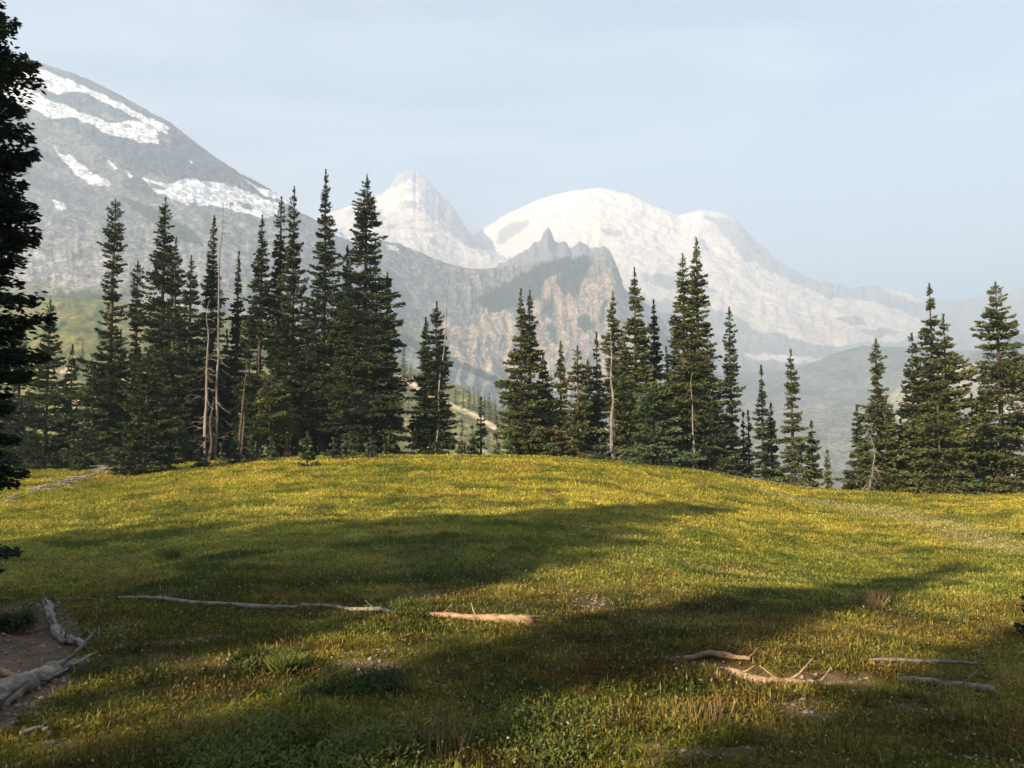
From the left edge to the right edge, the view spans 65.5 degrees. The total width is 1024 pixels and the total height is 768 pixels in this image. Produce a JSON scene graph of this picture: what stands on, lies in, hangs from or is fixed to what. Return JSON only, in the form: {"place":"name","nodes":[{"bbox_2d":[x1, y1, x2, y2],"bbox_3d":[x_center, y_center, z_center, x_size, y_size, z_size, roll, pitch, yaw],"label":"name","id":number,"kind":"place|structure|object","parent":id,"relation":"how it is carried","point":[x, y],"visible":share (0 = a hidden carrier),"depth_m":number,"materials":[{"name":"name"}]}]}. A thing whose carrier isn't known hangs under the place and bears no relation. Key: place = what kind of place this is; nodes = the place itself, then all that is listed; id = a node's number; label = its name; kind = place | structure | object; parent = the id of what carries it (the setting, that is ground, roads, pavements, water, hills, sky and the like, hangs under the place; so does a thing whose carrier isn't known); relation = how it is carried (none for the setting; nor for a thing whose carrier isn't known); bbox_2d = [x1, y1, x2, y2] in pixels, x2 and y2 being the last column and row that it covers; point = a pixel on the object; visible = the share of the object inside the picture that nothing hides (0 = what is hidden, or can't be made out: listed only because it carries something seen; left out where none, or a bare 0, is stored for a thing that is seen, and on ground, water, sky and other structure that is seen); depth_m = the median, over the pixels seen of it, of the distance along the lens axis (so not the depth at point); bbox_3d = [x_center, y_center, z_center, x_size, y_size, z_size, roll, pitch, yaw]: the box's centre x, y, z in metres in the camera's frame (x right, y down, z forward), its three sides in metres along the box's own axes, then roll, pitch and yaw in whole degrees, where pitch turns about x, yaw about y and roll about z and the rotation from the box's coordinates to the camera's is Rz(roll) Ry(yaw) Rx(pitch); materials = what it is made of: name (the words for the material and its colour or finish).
{"place":"outdoors","nodes":[
{"label":"outdoors","id":0,"kind":"place"},
{"bbox_2d":[0,297,564,466],"bbox_3d":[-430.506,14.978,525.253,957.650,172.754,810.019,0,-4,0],"label":"alpine slope","id":1,"kind":"structure","parent":0,"point":[76,322],"depth_m":360.76,"materials":[{"name":"plant"}]},
{"bbox_2d":[0,60,679,458],"bbox_3d":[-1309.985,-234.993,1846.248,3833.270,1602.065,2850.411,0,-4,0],"label":"rocky mountainside","id":2,"kind":"structure","parent":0,"point":[100,148],"depth_m":1764.31,"materials":[{"name":"stone"}]},
{"bbox_2d":[39,198,497,382],"bbox_3d":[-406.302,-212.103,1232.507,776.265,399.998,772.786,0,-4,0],"label":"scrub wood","id":3,"kind":"object","parent":2,"relation":"on","point":[45,296],"visible":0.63,"depth_m":1394.70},
{"bbox_2d":[475,254,672,354],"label":"wood","id":4,"kind":"object","parent":2,"relation":"on","point":[502,303],"visible":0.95,"depth_m":2107.57,"materials":[{"name":"wood"}]},
{"bbox_2d":[314,170,507,268],"bbox_3d":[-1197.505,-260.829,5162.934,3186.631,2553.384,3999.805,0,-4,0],"label":"pinnacle peak","id":5,"kind":"structure","parent":0,"point":[418,212],"depth_m":4512.27,"materials":[{"name":"snow"}]},
{"bbox_2d":[0,453,1023,767],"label":"meadow ground","id":6,"kind":"structure","parent":0,"point":[26,641],"depth_m":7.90,"materials":[{"name":"plant"}]},
{"bbox_2d":[0,340,23,464],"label":"fir tree","id":7,"kind":"object","parent":6,"relation":"on","point":[7,426],"visible":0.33,"depth_m":50.19,"materials":[{"name":"green plant"}]},
{"bbox_2d":[0,602,42,633],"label":"shrub","id":8,"kind":"object","parent":6,"relation":"on","point":[17,620],"visible":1,"depth_m":8.54,"materials":[{"name":"green plant"}]},
{"bbox_2d":[0,324,55,467],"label":"fir tree","id":9,"kind":"object","parent":6,"relation":"on","point":[18,395],"visible":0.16,"depth_m":51.72,"materials":[{"name":"green plant"}]},
{"bbox_2d":[0,0,59,573],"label":"fir tree","id":10,"kind":"object","parent":6,"relation":"on","point":[15,240],"visible":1,"depth_m":11.20,"materials":[{"name":"green plant"}]},
{"bbox_2d":[0,299,77,469],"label":"fir tree","id":11,"kind":"object","parent":6,"relation":"on","point":[50,442],"visible":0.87,"depth_m":49.70,"materials":[{"name":"green plant"}]},
{"bbox_2d":[0,630,95,707],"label":"fallen log","id":12,"kind":"object","parent":6,"relation":"on","point":[14,688],"visible":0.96,"depth_m":6.21,"materials":[{"name":"wood"}]},
{"bbox_2d":[0,458,122,502],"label":"branch heap","id":13,"kind":"object","parent":6,"relation":"on","point":[103,468],"visible":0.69,"depth_m":35.05,"materials":[{"name":"grey wood"}]},
{"bbox_2d":[49,343,85,468],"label":"fir tree","id":14,"kind":"object","parent":6,"relation":"on","point":[70,427],"visible":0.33,"depth_m":52.95,"materials":[{"name":"green plant"}]},
{"bbox_2d":[47,610,90,647],"bbox_3d":[-4.588,2.510,8.188,0.282,0.302,1.917,3,-5,-36],"label":"fallen log","id":15,"kind":"object","parent":6,"relation":"on","point":[58,632],"visible":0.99,"depth_m":7.89,"materials":[{"name":"wood"}]},
{"bbox_2d":[62,370,117,470],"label":"fir tree","id":16,"kind":"object","parent":6,"relation":"on","point":[93,440],"visible":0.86,"depth_m":47.12,"materials":[{"name":"green plant"}]},
{"bbox_2d":[56,199,149,460],"bbox_3d":[-24.696,-3.097,49.256,5.275,17.185,5.170,0,-4,0],"label":"fir tree","id":17,"kind":"object","parent":6,"relation":"on","point":[104,381],"visible":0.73,"depth_m":49.03,"materials":[{"name":"green plant"}]},
{"bbox_2d":[76,329,132,467],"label":"fir tree","id":18,"kind":"object","parent":6,"relation":"on","point":[123,357],"visible":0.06,"depth_m":54.14,"materials":[{"name":"green plant"}]},
{"bbox_2d":[102,261,145,466],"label":"fir tree","id":19,"kind":"object","parent":6,"relation":"on","point":[135,295],"visible":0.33,"depth_m":51.25,"materials":[{"name":"green plant"}]},
{"bbox_2d":[92,350,199,475],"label":"fir tree","id":20,"kind":"object","parent":6,"relation":"on","point":[156,445],"visible":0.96,"depth_m":39.63,"materials":[{"name":"green plant"}]},
{"bbox_2d":[111,197,197,460],"bbox_3d":[-21.937,-3.204,49.344,5.689,17.188,5.241,0,-4,0],"label":"fir tree","id":21,"kind":"object","parent":6,"relation":"on","point":[157,278],"visible":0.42,"depth_m":48.97,"materials":[{"name":"green plant"}]},
{"bbox_2d":[134,237,204,461],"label":"fir tree","id":22,"kind":"object","parent":6,"relation":"on","point":[169,358],"visible":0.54,"depth_m":47.96,"materials":[{"name":"green plant"}]},
{"bbox_2d":[157,254,213,461],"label":"fir tree","id":23,"kind":"object","parent":6,"relation":"on","point":[196,351],"visible":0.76,"depth_m":48.03,"materials":[{"name":"green plant"}]},
{"bbox_2d":[190,436,211,467],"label":"young fir","id":24,"kind":"object","parent":6,"relation":"on","point":[200,456],"visible":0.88,"depth_m":41.22,"materials":[{"name":"green plant"}]},
{"bbox_2d":[185,300,219,458],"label":"dead tree","id":25,"kind":"object","parent":6,"relation":"on","point":[204,427],"visible":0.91,"depth_m":46.56,"materials":[{"name":"grey wood"}]},
{"bbox_2d":[118,589,295,608],"bbox_3d":[-3.763,2.599,9.600,2.735,0.187,0.213,-2,-4,23],"label":"fallen log","id":26,"kind":"object","parent":6,"relation":"on","point":[245,605],"visible":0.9,"depth_m":9.42,"materials":[{"name":"wood"}]},
{"bbox_2d":[190,214,238,451],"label":"fir tree","id":27,"kind":"object","parent":6,"relation":"on","point":[210,286],"visible":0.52,"depth_m":50.12,"materials":[{"name":"green plant"}]},
{"bbox_2d":[207,216,234,462],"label":"dead tree","id":28,"kind":"object","parent":6,"relation":"on","point":[216,420],"visible":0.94,"depth_m":47.12,"materials":[{"name":"grey wood"}]},
{"bbox_2d":[212,329,248,460],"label":"fir tree","id":29,"kind":"object","parent":6,"relation":"on","point":[225,348],"visible":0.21,"depth_m":51.82,"materials":[{"name":"green plant"}]},
{"bbox_2d":[226,429,243,463],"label":"young fir","id":30,"kind":"object","parent":6,"relation":"on","point":[237,457],"visible":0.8,"depth_m":43.13,"materials":[{"name":"green plant"}]},
{"bbox_2d":[218,251,253,458],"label":"fir tree","id":31,"kind":"object","parent":6,"relation":"on","point":[235,332],"visible":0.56,"depth_m":51.06,"materials":[{"name":"green plant"}]},
{"bbox_2d":[225,360,249,453],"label":"dead tree","id":32,"kind":"object","parent":6,"relation":"on","point":[240,432],"visible":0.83,"depth_m":45.45,"materials":[{"name":"brown plant"}]},
{"bbox_2d":[231,311,266,457],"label":"fir tree","id":33,"kind":"object","parent":6,"relation":"on","point":[245,356],"visible":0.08,"depth_m":55.02,"materials":[{"name":"green plant"}]},
{"bbox_2d":[218,214,291,458],"bbox_3d":[-15.967,-2.732,49.740,3.759,15.802,4.398,3,-5,-33],"label":"fir tree","id":34,"kind":"object","parent":6,"relation":"on","point":[264,298],"visible":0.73,"depth_m":49.14,"materials":[{"name":"green plant"}]},
{"bbox_2d":[225,643,294,672],"bbox_3d":[-2.085,2.266,6.590,0.530,0.226,0.475,3,-5,-39],"label":"shrub","id":35,"kind":"object","parent":6,"relation":"on","point":[250,657],"visible":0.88,"depth_m":6.56,"materials":[{"name":"green plant"}]},
{"bbox_2d":[247,370,299,454],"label":"fir tree","id":36,"kind":"object","parent":6,"relation":"on","point":[274,421],"visible":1,"depth_m":45.29,"materials":[{"name":"green plant"}]},
{"bbox_2d":[261,196,296,456],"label":"fir tree","id":37,"kind":"object","parent":6,"relation":"on","point":[280,255],"visible":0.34,"depth_m":50.28,"materials":[{"name":"green plant"}]},
{"bbox_2d":[262,650,311,675],"bbox_3d":[-1.829,2.260,6.455,0.382,0.183,0.399,0,-4,0],"label":"grass tuft","id":38,"kind":"object","parent":6,"relation":"on","point":[293,663],"visible":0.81,"depth_m":6.40,"materials":[{"name":"green plant"}]},
{"bbox_2d":[258,186,327,456],"bbox_3d":[-13.802,-3.726,49.444,4.263,17.543,4.308,-3,-5,36],"label":"fir tree","id":39,"kind":"object","parent":6,"relation":"on","point":[288,339],"visible":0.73,"depth_m":49.09,"materials":[{"name":"green plant"}]},
{"bbox_2d":[159,705,430,767],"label":"shrub","id":40,"kind":"object","parent":6,"relation":"on","point":[225,752],"visible":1,"depth_m":4.52,"materials":[{"name":"green plant"}]},
{"bbox_2d":[282,304,317,454],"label":"fir tree","id":41,"kind":"object","parent":6,"relation":"on","point":[296,449],"visible":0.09,"depth_m":50.95,"materials":[{"name":"green plant"}]},
{"bbox_2d":[296,431,321,467],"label":"young fir","id":42,"kind":"object","parent":6,"relation":"on","point":[305,455],"visible":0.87,"depth_m":36.75,"materials":[{"name":"green plant"}]},
{"bbox_2d":[281,169,360,455],"bbox_3d":[-11.751,-4.290,49.343,5.428,18.573,4.884,-2,-5,27],"label":"fir tree","id":43,"kind":"object","parent":6,"relation":"on","point":[318,352],"visible":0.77,"depth_m":49.00,"materials":[{"name":"green plant"}]},
{"bbox_2d":[316,245,361,455],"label":"fir tree","id":44,"kind":"object","parent":6,"relation":"on","point":[338,442],"visible":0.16,"depth_m":49.76,"materials":[{"name":"green plant"}]},
{"bbox_2d":[299,599,392,612],"bbox_3d":[-1.902,2.512,9.035,1.215,0.152,0.145,-2,-4,22],"label":"fallen log","id":45,"kind":"object","parent":6,"relation":"on","point":[372,608],"visible":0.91,"depth_m":8.97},
{"bbox_2d":[278,663,422,701],"bbox_3d":[-1.183,2.235,5.941,1.031,0.171,0.802,0,-4,0],"label":"shrub","id":46,"kind":"object","parent":6,"relation":"on","point":[381,677],"visible":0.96,"depth_m":5.92,"materials":[{"name":"green plant"}]},
{"bbox_2d":[307,174,425,455],"bbox_3d":[-8.574,-4.113,47.734,7.232,17.542,6.890,0,-4,0],"label":"fir tree","id":47,"kind":"object","parent":6,"relation":"on","point":[368,408],"visible":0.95,"depth_m":47.16,"materials":[{"name":"green plant"}]},
{"bbox_2d":[367,271,406,453],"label":"fir tree","id":48,"kind":"object","parent":6,"relation":"on","point":[381,374],"visible":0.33,"depth_m":47.98,"materials":[{"name":"green plant"}]},
{"bbox_2d":[389,595,432,619],"bbox_3d":[-1.092,2.420,8.605,0.498,0.280,0.532,0,-4,0],"label":"shrub","id":49,"kind":"object","parent":6,"relation":"on","point":[415,609],"visible":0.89,"depth_m":8.56,"materials":[{"name":"green plant"}]},
{"bbox_2d":[404,316,440,454],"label":"fir tree","id":50,"kind":"object","parent":6,"relation":"on","point":[418,444],"visible":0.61,"depth_m":47.86,"materials":[{"name":"green plant"}]},
{"bbox_2d":[406,301,462,454],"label":"fir tree","id":51,"kind":"object","parent":6,"relation":"on","point":[445,412],"visible":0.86,"depth_m":47.69,"materials":[{"name":"green plant"}]},
{"bbox_2d":[407,705,476,757],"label":"dry stalks","id":52,"kind":"object","parent":6,"relation":"on","point":[443,736],"visible":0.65,"depth_m":4.72,"materials":[{"name":"brown plant"}]},
{"bbox_2d":[0,589,934,763],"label":"loose stones","id":53,"kind":"object","parent":6,"relation":"on","point":[64,680],"visible":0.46,"depth_m":6.61,"materials":[{"name":"stone"}]},
{"bbox_2d":[468,396,489,454],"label":"fir tree","id":54,"kind":"object","parent":6,"relation":"on","point":[482,431],"visible":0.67,"depth_m":49.84,"materials":[{"name":"green plant"}]},
{"bbox_2d":[424,602,547,626],"bbox_3d":[-0.335,2.384,8.258,1.554,0.204,0.164,-2,-5,30],"label":"fallen log","id":55,"kind":"object","parent":6,"relation":"on","point":[525,619],"visible":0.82,"depth_m":8.12,"materials":[{"name":"wood"}]},
{"bbox_2d":[494,288,550,455],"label":"fir tree","id":56,"kind":"object","parent":6,"relation":"on","point":[517,384],"visible":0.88,"depth_m":47.71,"materials":[{"name":"green plant"}]},
{"bbox_2d":[500,290,563,455],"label":"fir tree","id":57,"kind":"object","parent":6,"relation":"on","point":[539,389],"visible":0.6,"depth_m":48.26,"materials":[{"name":"green plant"}]},
{"bbox_2d":[440,693,629,767],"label":"shrub","id":58,"kind":"object","parent":6,"relation":"on","point":[533,709],"visible":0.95,"depth_m":4.97,"materials":[{"name":"leaves"},{"name":"bark"}]},
{"bbox_2d":[532,352,556,455],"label":"fir tree","id":59,"kind":"object","parent":6,"relation":"on","point":[542,375],"visible":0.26,"depth_m":49.95,"materials":[{"name":"green plant"}]},
{"bbox_2d":[548,340,572,456],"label":"fir tree","id":60,"kind":"object","parent":6,"relation":"on","point":[561,418],"visible":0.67,"depth_m":48.90,"materials":[{"name":"green plant"}]},
{"bbox_2d":[548,345,606,459],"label":"fir tree","id":61,"kind":"object","parent":6,"relation":"on","point":[577,442],"visible":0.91,"depth_m":47.83,"materials":[{"name":"green plant"}]},
{"bbox_2d":[583,332,609,459],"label":"fir tree","id":62,"kind":"object","parent":6,"relation":"on","point":[598,388],"visible":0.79,"depth_m":48.86,"materials":[{"name":"green plant"}]},
{"bbox_2d":[606,335,618,457],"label":"dead tree","id":63,"kind":"object","parent":6,"relation":"on","point":[611,449],"visible":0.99,"depth_m":46.98,"materials":[{"name":"grey wood"}]},
{"bbox_2d":[599,290,630,457],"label":"fir tree","id":64,"kind":"object","parent":6,"relation":"on","point":[605,344],"visible":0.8,"depth_m":49.01,"materials":[{"name":"green plant"}]},
{"bbox_2d":[601,329,633,457],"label":"fir tree","id":65,"kind":"object","parent":6,"relation":"on","point":[620,347],"visible":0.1,"depth_m":54.92,"materials":[{"name":"green plant"}]},
{"bbox_2d":[600,267,664,465],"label":"fir tree","id":66,"kind":"object","parent":6,"relation":"on","point":[633,324],"visible":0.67,"depth_m":48.39,"materials":[{"name":"green plant"}]},
{"bbox_2d":[606,382,707,467],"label":"fir tree","id":67,"kind":"object","parent":6,"relation":"on","point":[664,453],"visible":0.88,"depth_m":45.09,"materials":[{"name":"green plant"}]},
{"bbox_2d":[643,299,671,455],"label":"fir tree","id":68,"kind":"object","parent":6,"relation":"on","point":[655,348],"visible":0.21,"depth_m":50.15,"materials":[{"name":"green plant"}]},
{"bbox_2d":[655,346,675,445],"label":"fir tree","id":69,"kind":"object","parent":6,"relation":"on","point":[664,375],"visible":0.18,"depth_m":49.01,"materials":[{"name":"green plant"}]},
{"bbox_2d":[664,331,682,439],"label":"fir tree","id":70,"kind":"object","parent":6,"relation":"on","point":[674,361],"visible":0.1,"depth_m":54.10,"materials":[{"name":"green plant"}]},
{"bbox_2d":[668,253,709,465],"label":"fir tree","id":71,"kind":"object","parent":6,"relation":"on","point":[683,298],"visible":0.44,"depth_m":48.58,"materials":[{"name":"green plant"}]},
{"bbox_2d":[656,237,743,471],"bbox_3d":[11.237,-1.716,48.120,4.999,14.743,5.590,-2,-4,25],"label":"fir tree","id":72,"kind":"object","parent":6,"relation":"on","point":[694,367],"visible":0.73,"depth_m":47.63,"materials":[{"name":"green plant"}]},
{"bbox_2d":[672,690,737,726],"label":"dry stalks","id":73,"kind":"object","parent":6,"relation":"on","point":[716,709],"visible":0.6,"depth_m":5.16,"materials":[{"name":"brown plant"}]},
{"bbox_2d":[392,554,1023,767],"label":"pale flowers","id":74,"kind":"object","parent":6,"relation":"on","point":[418,751],"visible":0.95,"depth_m":5.99,"materials":[{"name":"white plant"}]},
{"bbox_2d":[683,648,757,660],"bbox_3d":[1.798,2.329,6.870,0.632,0.167,0.116,-2,-4,22],"label":"fallen log","id":75,"kind":"object","parent":6,"relation":"on","point":[709,653],"visible":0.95,"depth_m":6.88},
{"bbox_2d":[687,400,754,476],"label":"fir tree","id":76,"kind":"object","parent":6,"relation":"on","point":[716,466],"visible":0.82,"depth_m":46.10,"materials":[{"name":"green plant"}]},
{"bbox_2d":[717,307,749,473],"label":"fir tree","id":77,"kind":"object","parent":6,"relation":"on","point":[731,404],"visible":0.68,"depth_m":47.46,"materials":[{"name":"green plant"}]},
{"bbox_2d":[738,411,751,478],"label":"fir tree","id":78,"kind":"object","parent":6,"relation":"on","point":[743,440],"visible":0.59,"depth_m":47.77,"materials":[{"name":"green plant"}]},
{"bbox_2d":[750,365,776,481],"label":"fir tree","id":79,"kind":"object","parent":6,"relation":"on","point":[764,471],"visible":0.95,"depth_m":46.81,"materials":[{"name":"green plant"}]},
{"bbox_2d":[765,402,785,482],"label":"fir tree","id":80,"kind":"object","parent":6,"relation":"on","point":[774,449],"visible":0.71,"depth_m":47.27,"materials":[{"name":"green plant"}]},
{"bbox_2d":[713,658,873,687],"bbox_3d":[2.280,2.282,6.242,1.386,0.319,0.568,-1,-4,13],"label":"fallen branch","id":81,"kind":"object","parent":6,"relation":"on","point":[744,674],"visible":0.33,"depth_m":6.14,"materials":[{"name":"wood"}]},
{"bbox_2d":[770,348,825,486],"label":"fir tree","id":82,"kind":"object","parent":6,"relation":"on","point":[794,467],"visible":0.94,"depth_m":46.21,"materials":[{"name":"green plant"}]},
{"bbox_2d":[803,420,823,488],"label":"fir tree","id":83,"kind":"object","parent":6,"relation":"on","point":[810,456],"visible":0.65,"depth_m":46.21,"materials":[{"name":"green plant"}]},
{"bbox_2d":[822,450,838,489],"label":"fir tree","id":84,"kind":"object","parent":6,"relation":"on","point":[828,481],"visible":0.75,"depth_m":45.21,"materials":[{"name":"green plant"}]},
{"bbox_2d":[841,406,875,489],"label":"fir tree","id":85,"kind":"object","parent":6,"relation":"on","point":[851,463],"visible":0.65,"depth_m":43.71,"materials":[{"name":"green plant"}]},
{"bbox_2d":[832,338,915,492],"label":"fir tree","id":86,"kind":"object","parent":6,"relation":"on","point":[878,405],"visible":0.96,"depth_m":42.75,"materials":[{"name":"green plant"}]},
{"bbox_2d":[866,399,910,486],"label":"fir tree","id":87,"kind":"object","parent":6,"relation":"on","point":[890,465],"visible":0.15,"depth_m":46.72,"materials":[{"name":"green plant"}]},
{"bbox_2d":[881,462,906,492],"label":"young fir","id":88,"kind":"object","parent":6,"relation":"on","point":[901,484],"visible":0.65,"depth_m":41.68,"materials":[{"name":"green plant"}]},
{"bbox_2d":[895,332,929,492],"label":"fir tree","id":89,"kind":"object","parent":6,"relation":"on","point":[905,413],"visible":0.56,"depth_m":43.40,"materials":[{"name":"green plant"}]},
{"bbox_2d":[869,655,984,664],"bbox_3d":[3.625,2.429,6.992,1.131,0.114,0.113,1,-4,-10],"label":"stick","id":90,"kind":"object","parent":6,"relation":"on","point":[894,659],"visible":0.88,"depth_m":6.99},
{"bbox_2d":[897,283,980,491],"bbox_3d":[22.915,0.301,43.118,3.972,11.753,3.959,-3,-5,40],"label":"fir tree","id":91,"kind":"object","parent":6,"relation":"on","point":[935,362],"visible":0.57,"depth_m":42.84,"materials":[{"name":"green plant"}]},
{"bbox_2d":[887,405,995,496],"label":"fir tree","id":92,"kind":"object","parent":6,"relation":"on","point":[925,465],"visible":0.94,"depth_m":40.45,"materials":[{"name":"green plant"}]},
{"bbox_2d":[903,313,989,492],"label":"fir tree","id":93,"kind":"object","parent":6,"relation":"on","point":[953,376],"visible":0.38,"depth_m":43.08,"materials":[{"name":"green plant"}]},
{"bbox_2d":[897,668,995,692],"bbox_3d":[3.318,2.245,6.068,0.711,0.204,0.123,-1,-4,9],"label":"fallen log","id":94,"kind":"object","parent":6,"relation":"on","point":[936,682],"visible":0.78,"depth_m":6.04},
{"bbox_2d":[958,394,998,491],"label":"fir tree","id":95,"kind":"object","parent":6,"relation":"on","point":[976,420],"visible":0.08,"depth_m":46.10,"materials":[{"name":"green plant"}]},
{"bbox_2d":[957,281,1023,493],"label":"fir tree","id":96,"kind":"object","parent":6,"relation":"on","point":[1005,462],"visible":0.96,"depth_m":42.20,"materials":[{"name":"green plant"}]},
{"bbox_2d":[0,0,1023,300],"label":"sky","id":97,"kind":"structure","parent":0,"point":[864,143],"materials":[{"name":"blue"}]},
{"bbox_2d":[495,228,694,381],"bbox_3d":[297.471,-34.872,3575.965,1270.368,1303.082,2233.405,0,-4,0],"label":"spire ridge","id":98,"kind":"structure","parent":0,"point":[546,247],"depth_m":3426.28,"materials":[{"name":"stone"}]},
{"bbox_2d":[473,188,1023,371],"bbox_3d":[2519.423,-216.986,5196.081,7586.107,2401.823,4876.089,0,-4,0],"label":"snowy volcano","id":99,"kind":"structure","parent":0,"point":[778,309],"depth_m":4642.46},
{"bbox_2d":[688,346,979,489],"bbox_3d":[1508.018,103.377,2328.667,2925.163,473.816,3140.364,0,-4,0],"label":"moraine slopes","id":100,"kind":"structure","parent":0,"point":[834,388],"depth_m":1859.71,"materials":[{"name":"stone"}]},
{"bbox_2d":[856,362,1023,488],"bbox_3d":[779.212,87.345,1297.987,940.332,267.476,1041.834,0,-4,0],"label":"sandy moraine","id":101,"kind":"structure","parent":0,"point":[895,397],"depth_m":1217.70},
{"bbox_2d":[968,334,1023,373],"bbox_3d":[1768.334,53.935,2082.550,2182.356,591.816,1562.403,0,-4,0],"label":"wooded ridge","id":102,"kind":"structure","parent":0,"point":[979,355],"depth_m":2132.86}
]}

